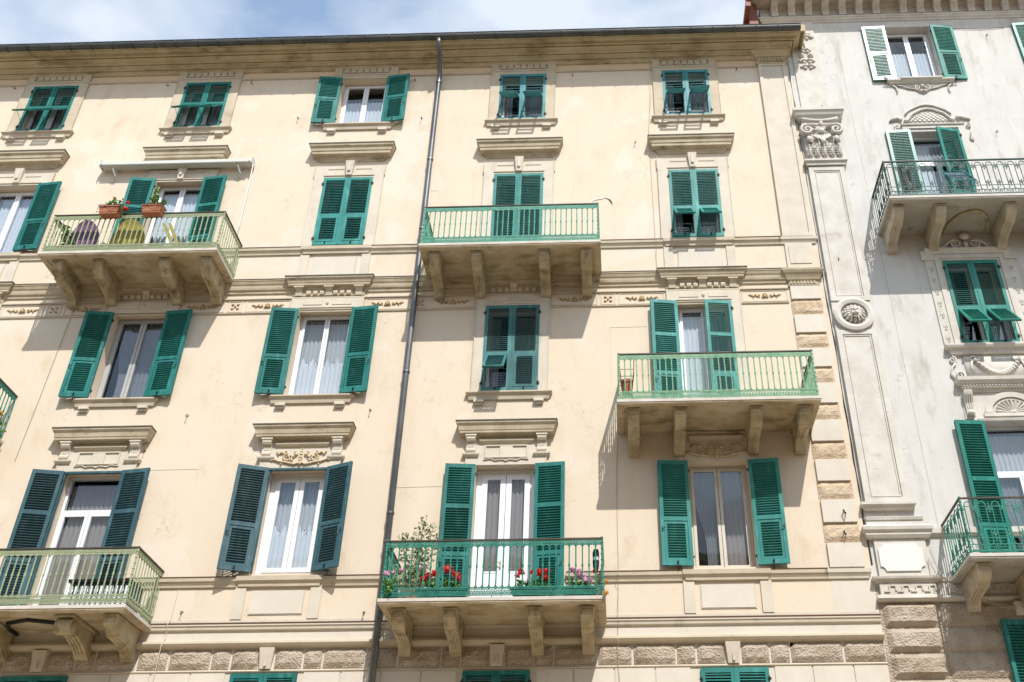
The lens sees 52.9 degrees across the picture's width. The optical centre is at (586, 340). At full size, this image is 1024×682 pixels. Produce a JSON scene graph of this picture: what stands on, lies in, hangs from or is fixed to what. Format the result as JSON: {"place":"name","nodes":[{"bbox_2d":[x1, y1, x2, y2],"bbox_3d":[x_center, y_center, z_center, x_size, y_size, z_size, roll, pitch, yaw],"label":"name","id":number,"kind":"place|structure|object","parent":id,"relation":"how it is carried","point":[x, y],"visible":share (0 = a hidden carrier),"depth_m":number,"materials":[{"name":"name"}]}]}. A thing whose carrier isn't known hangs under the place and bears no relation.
{"place":"outdoors","nodes":[
{"label":"outdoors","id":0,"kind":"place"},
{"bbox_2d":[65,578,144,612],"bbox_3d":[-8.108,4.348,17.183,1.060,0.535,0.560,-1,-34,1],"label":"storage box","id":1,"kind":"object","parent":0,"point":[99,588],"visible":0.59,"depth_m":17.07,"materials":[{"name":"white plastic"}]},
{"bbox_2d":[0,0,744,43],"label":"sky","id":2,"kind":"structure","parent":0,"point":[21,21],"materials":[{"name":"blue"}]},
{"bbox_2d":[743,0,1023,681],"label":"apartment building","id":3,"kind":"structure","parent":0,"point":[924,289],"depth_m":20.89,"materials":[{"name":"grey paint"}]},
{"bbox_2d":[897,167,916,194],"bbox_3d":[6.652,-3.300,21.258,0.290,0.820,0.021,-1,-34,1],"label":"shutter","id":4,"kind":"object","parent":3,"relation":"attached to","point":[903,178],"visible":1,"depth_m":21.29,"materials":[{"name":"green wood"}]},
{"bbox_2d":[886,34,937,78],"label":"window","id":5,"kind":"structure","parent":3,"relation":"in","point":[908,64],"depth_m":25.17,"materials":[{"name":"white paint"}]},
{"bbox_2d":[912,137,969,193],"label":"window","id":6,"kind":"structure","parent":3,"relation":"in","point":[923,152],"depth_m":23.43,"materials":[{"name":"white paint"}]},
{"bbox_2d":[941,170,975,192],"bbox_3d":[7.757,-3.212,21.361,0.665,0.920,0.358,-1,-34,1],"label":"folding table","id":7,"kind":"object","parent":3,"relation":"on","point":[959,177],"visible":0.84,"depth_m":21.41,"materials":[{"name":"blue paint"}]},
{"bbox_2d":[948,267,1013,340],"bbox_3d":[7.979,-0.635,20.985,1.108,2.102,0.177,-1,-34,1],"label":"window","id":8,"kind":"structure","parent":3,"relation":"in","point":[989,298],"depth_m":21.17,"materials":[{"name":"white paint"}]},
{"bbox_2d":[986,427,1023,548],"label":"window","id":9,"kind":"structure","parent":3,"relation":"in","point":[1008,452],"depth_m":19.06,"materials":[{"name":"white glass"}]},
{"label":"street","id":10,"kind":"structure","parent":0,"visible":0},
{"bbox_2d":[0,23,889,681],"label":"apartment building","id":11,"kind":"structure","parent":10,"relation":"on","point":[440,289],"depth_m":20.30,"materials":[{"name":"beige paint"}]},
{"bbox_2d":[0,410,6,431],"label":"potted plant","id":12,"kind":"object","parent":11,"relation":"on","point":[1,422],"visible":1,"depth_m":19.59,"materials":[{"name":"green plant"}]},
{"bbox_2d":[0,192,34,252],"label":"window","id":13,"kind":"structure","parent":11,"relation":"in","point":[8,208],"depth_m":23.21,"materials":[{"name":"white paint"}]},
{"bbox_2d":[25,93,72,128],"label":"window","id":14,"kind":"structure","parent":11,"relation":"in","point":[61,113],"depth_m":25.03,"materials":[{"name":"white paint"}]},
{"bbox_2d":[59,224,75,249],"bbox_3d":[-10.794,-2.024,21.265,0.459,0.923,0.271,4,-34,-6],"label":"potted plant","id":15,"kind":"object","parent":11,"relation":"on","point":[65,235],"visible":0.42,"depth_m":21.31,"materials":[{"name":"green plant"}]},
{"bbox_2d":[32,477,119,604],"bbox_3d":[-9.186,3.822,18.600,1.098,2.922,0.168,-1,-34,1],"label":"window","id":16,"kind":"structure","parent":11,"relation":"in","point":[84,524],"depth_m":18.84,"materials":[{"name":"white paint"}]},
{"bbox_2d":[67,220,98,247],"bbox_3d":[-10.446,-1.970,21.415,0.620,1.001,0.560,-1,-34,1],"label":"garden chair","id":17,"kind":"object","parent":11,"relation":"on","point":[87,233],"visible":0.39,"depth_m":21.34,"materials":[{"name":"purple plastic"}]},
{"bbox_2d":[96,204,123,211],"bbox_3d":[-9.854,-2.670,21.214,0.448,0.208,0.248,-1,-34,1],"label":"planter holder","id":18,"kind":"object","parent":11,"relation":"attached to","point":[110,208],"visible":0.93,"depth_m":21.16,"materials":[{"name":"black metal"}]},
{"bbox_2d":[99,197,129,217],"bbox_3d":[-9.773,-2.801,21.294,0.608,0.527,0.243,-1,-34,1],"label":"flower box","id":19,"kind":"object","parent":18,"relation":"in","point":[104,212],"visible":0.97,"depth_m":21.16,"materials":[{"name":"ceramic"}]},
{"bbox_2d":[109,219,144,246],"bbox_3d":[-9.526,-1.988,21.394,0.700,1.001,0.560,-1,-34,1],"label":"garden chair","id":20,"kind":"object","parent":11,"relation":"on","point":[129,233],"visible":0.51,"depth_m":21.31,"materials":[{"name":"yellow plastic"}]},
{"bbox_2d":[96,319,163,397],"bbox_3d":[-9.200,0.432,20.871,1.098,2.062,0.138,-1,-34,1],"label":"window","id":21,"kind":"structure","parent":11,"relation":"in","point":[138,343],"depth_m":20.98,"materials":[{"name":"grey glass"}]},
{"bbox_2d":[139,203,166,211],"bbox_3d":[-8.964,-2.688,21.194,0.448,0.208,0.248,-1,-34,1],"label":"planter holder","id":22,"kind":"object","parent":11,"relation":"attached to","point":[153,207],"visible":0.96,"depth_m":21.14,"materials":[{"name":"black metal"}]},
{"bbox_2d":[141,185,167,216],"bbox_3d":[-8.954,-2.931,21.354,0.467,0.784,0.228,-1,-34,1],"label":"flower box","id":23,"kind":"object","parent":22,"relation":"in","point":[148,210],"visible":0.97,"depth_m":21.16,"materials":[{"name":"ceramic"}]},
{"bbox_2d":[145,186,200,245],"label":"window","id":24,"kind":"structure","parent":11,"relation":"in","point":[183,202],"depth_m":23.17,"materials":[{"name":"white paint"}]},
{"bbox_2d":[162,223,188,246],"bbox_3d":[-8.691,-1.978,21.543,0.662,1.156,0.475,-1,-34,1],"label":"deck chair","id":25,"kind":"object","parent":11,"relation":"on","point":[171,229],"visible":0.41,"depth_m":21.68,"materials":[{"name":"yellow fabric"}]},
{"bbox_2d":[99,156,254,233],"bbox_3d":[-9.308,-3.105,22.806,3.595,2.541,0.257,-1,-34,1],"label":"awning","id":26,"kind":"object","parent":11,"relation":"attached to","point":[116,167],"visible":0.96,"depth_m":23.35,"materials":[{"name":"white metal"}]},
{"bbox_2d":[180,89,226,124],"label":"window","id":27,"kind":"structure","parent":11,"relation":"in","point":[212,120],"depth_m":24.97,"materials":[{"name":"white paint"}]},
{"bbox_2d":[235,680,291,681],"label":"window","id":28,"kind":"structure","parent":11,"relation":"in","point":[235,680],"depth_m":17.11,"materials":[{"name":"grey paint"}]},
{"bbox_2d":[255,473,325,573],"bbox_3d":[-5.339,3.384,18.761,1.098,2.042,0.178,-1,-34,1],"label":"window","id":29,"kind":"structure","parent":11,"relation":"in","point":[288,539],"depth_m":18.75,"materials":[{"name":"white paint"}]},
{"bbox_2d":[288,315,350,393],"bbox_3d":[-5.351,0.367,20.798,1.098,2.062,0.178,-1,-34,1],"label":"window","id":30,"kind":"structure","parent":11,"relation":"in","point":[313,375],"depth_m":20.88,"materials":[{"name":"white glass"}]},
{"bbox_2d":[319,184,368,238],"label":"window","id":31,"kind":"structure","parent":11,"relation":"in","point":[323,221],"depth_m":23.13,"materials":[{"name":"grey paint"}]},
{"bbox_2d":[339,85,385,122],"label":"window","id":32,"kind":"structure","parent":11,"relation":"in","point":[364,111],"depth_m":24.82,"materials":[{"name":"white paint"}]},
{"bbox_2d":[380,571,398,597],"bbox_3d":[-3.191,3.960,16.635,0.306,0.471,0.378,-1,-34,1],"label":"geranium planter","id":33,"kind":"object","parent":11,"relation":"on","point":[387,573],"visible":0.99,"depth_m":16.59,"materials":[{"name":"green plant"}]},
{"bbox_2d":[392,515,439,597],"bbox_3d":[-2.909,3.739,17.352,0.825,1.679,0.462,-1,-34,1],"label":"potted shrub","id":34,"kind":"object","parent":11,"relation":"on","point":[414,569],"visible":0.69,"depth_m":17.38,"materials":[{"name":"green plant"}]},
{"bbox_2d":[417,564,468,597],"bbox_3d":[-2.334,3.933,16.704,0.874,0.586,0.225,-1,-34,1],"label":"geranium planter","id":35,"kind":"object","parent":11,"relation":"on","point":[445,582],"visible":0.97,"depth_m":16.69,"materials":[{"name":"red plastic"}]},
{"bbox_2d":[466,677,525,681],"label":"window","id":36,"kind":"structure","parent":11,"relation":"in","point":[477,677],"depth_m":17.01,"materials":[{"name":"grey paint"}]},
{"bbox_2d":[470,470,534,596],"bbox_3d":[-1.486,3.639,18.377,1.098,2.922,0.194,-1,-34,1],"label":"window","id":37,"kind":"structure","parent":11,"relation":"in","point":[491,511],"depth_m":18.64,"materials":[{"name":"white paint"}]},
{"bbox_2d":[484,311,535,386],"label":"window","id":38,"kind":"structure","parent":11,"relation":"in","point":[525,340],"depth_m":20.93,"materials":[{"name":"white paint"}]},
{"bbox_2d":[494,180,539,235],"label":"window","id":39,"kind":"structure","parent":11,"relation":"in","point":[500,212],"depth_m":22.95,"materials":[{"name":"white paint"}]},
{"bbox_2d":[501,81,542,116],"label":"window","id":40,"kind":"structure","parent":11,"relation":"in","point":[533,105],"depth_m":24.84,"materials":[{"name":"white paint"}]},
{"bbox_2d":[509,568,557,595],"bbox_3d":[-0.855,3.939,16.657,0.774,0.514,0.219,-1,-34,1],"label":"geranium planter","id":41,"kind":"object","parent":11,"relation":"on","point":[539,574],"visible":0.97,"depth_m":16.65,"materials":[{"name":"red plastic"}]},
{"bbox_2d":[562,567,596,595],"bbox_3d":[-0.115,3.919,16.637,0.574,0.520,0.218,-1,-34,1],"label":"geranium planter","id":42,"kind":"object","parent":11,"relation":"on","point":[579,576],"visible":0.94,"depth_m":16.60,"materials":[{"name":"pink plastic"}]},
{"bbox_2d":[593,540,598,572],"bbox_3d":[0.144,3.564,16.884,0.112,0.533,0.146,-19,-39,26],"label":"hanging lantern","id":43,"kind":"object","parent":11,"relation":"hanging from","point":[597,559],"visible":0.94,"depth_m":16.84,"materials":[{"name":"black metal"}]},
{"bbox_2d":[592,569,608,595],"bbox_3d":[0.218,3.921,16.581,0.242,0.536,0.441,4,-34,-7],"label":"potted plant","id":44,"kind":"object","parent":11,"relation":"on","point":[606,592],"visible":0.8,"depth_m":16.63,"materials":[{"name":"orange plant"}]},
{"bbox_2d":[620,361,633,395],"bbox_3d":[0.746,0.788,18.877,0.294,0.941,0.255,-1,-34,1],"label":"plant stand","id":45,"kind":"object","parent":11,"relation":"on","point":[627,376],"visible":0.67,"depth_m":18.91,"materials":[{"name":"metal"}]},
{"bbox_2d":[621,378,630,390],"bbox_3d":[0.745,0.854,18.832,0.230,0.258,0.230,-1,-34,1],"label":"flower pot","id":46,"kind":"object","parent":45,"relation":"on","point":[628,385],"visible":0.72,"depth_m":18.78,"materials":[{"name":"ceramic"}]},
{"bbox_2d":[665,77,708,112],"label":"window","id":47,"kind":"structure","parent":11,"relation":"in","point":[698,101],"depth_m":24.76,"materials":[{"name":"white paint"}]},
{"bbox_2d":[672,176,720,233],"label":"window","id":48,"kind":"structure","parent":11,"relation":"in","point":[710,220],"depth_m":22.75,"materials":[{"name":"white paint"}]},
{"bbox_2d":[678,308,733,397],"bbox_3d":[2.411,0.544,20.357,1.098,2.902,0.117,-1,-34,1],"label":"window","id":49,"kind":"structure","parent":11,"relation":"in","point":[692,331],"depth_m":20.71,"materials":[{"name":"white glass"}]},
{"bbox_2d":[688,466,755,567],"bbox_3d":[2.422,3.218,18.563,1.098,2.042,0.138,-1,-34,1],"label":"window","id":50,"kind":"structure","parent":11,"relation":"in","point":[736,535],"depth_m":18.62,"materials":[{"name":"grey glass"}]},
{"bbox_2d":[705,674,764,681],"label":"window","id":51,"kind":"structure","parent":11,"relation":"in","point":[723,674],"depth_m":16.92,"materials":[{"name":"grey paint"}]}
]}

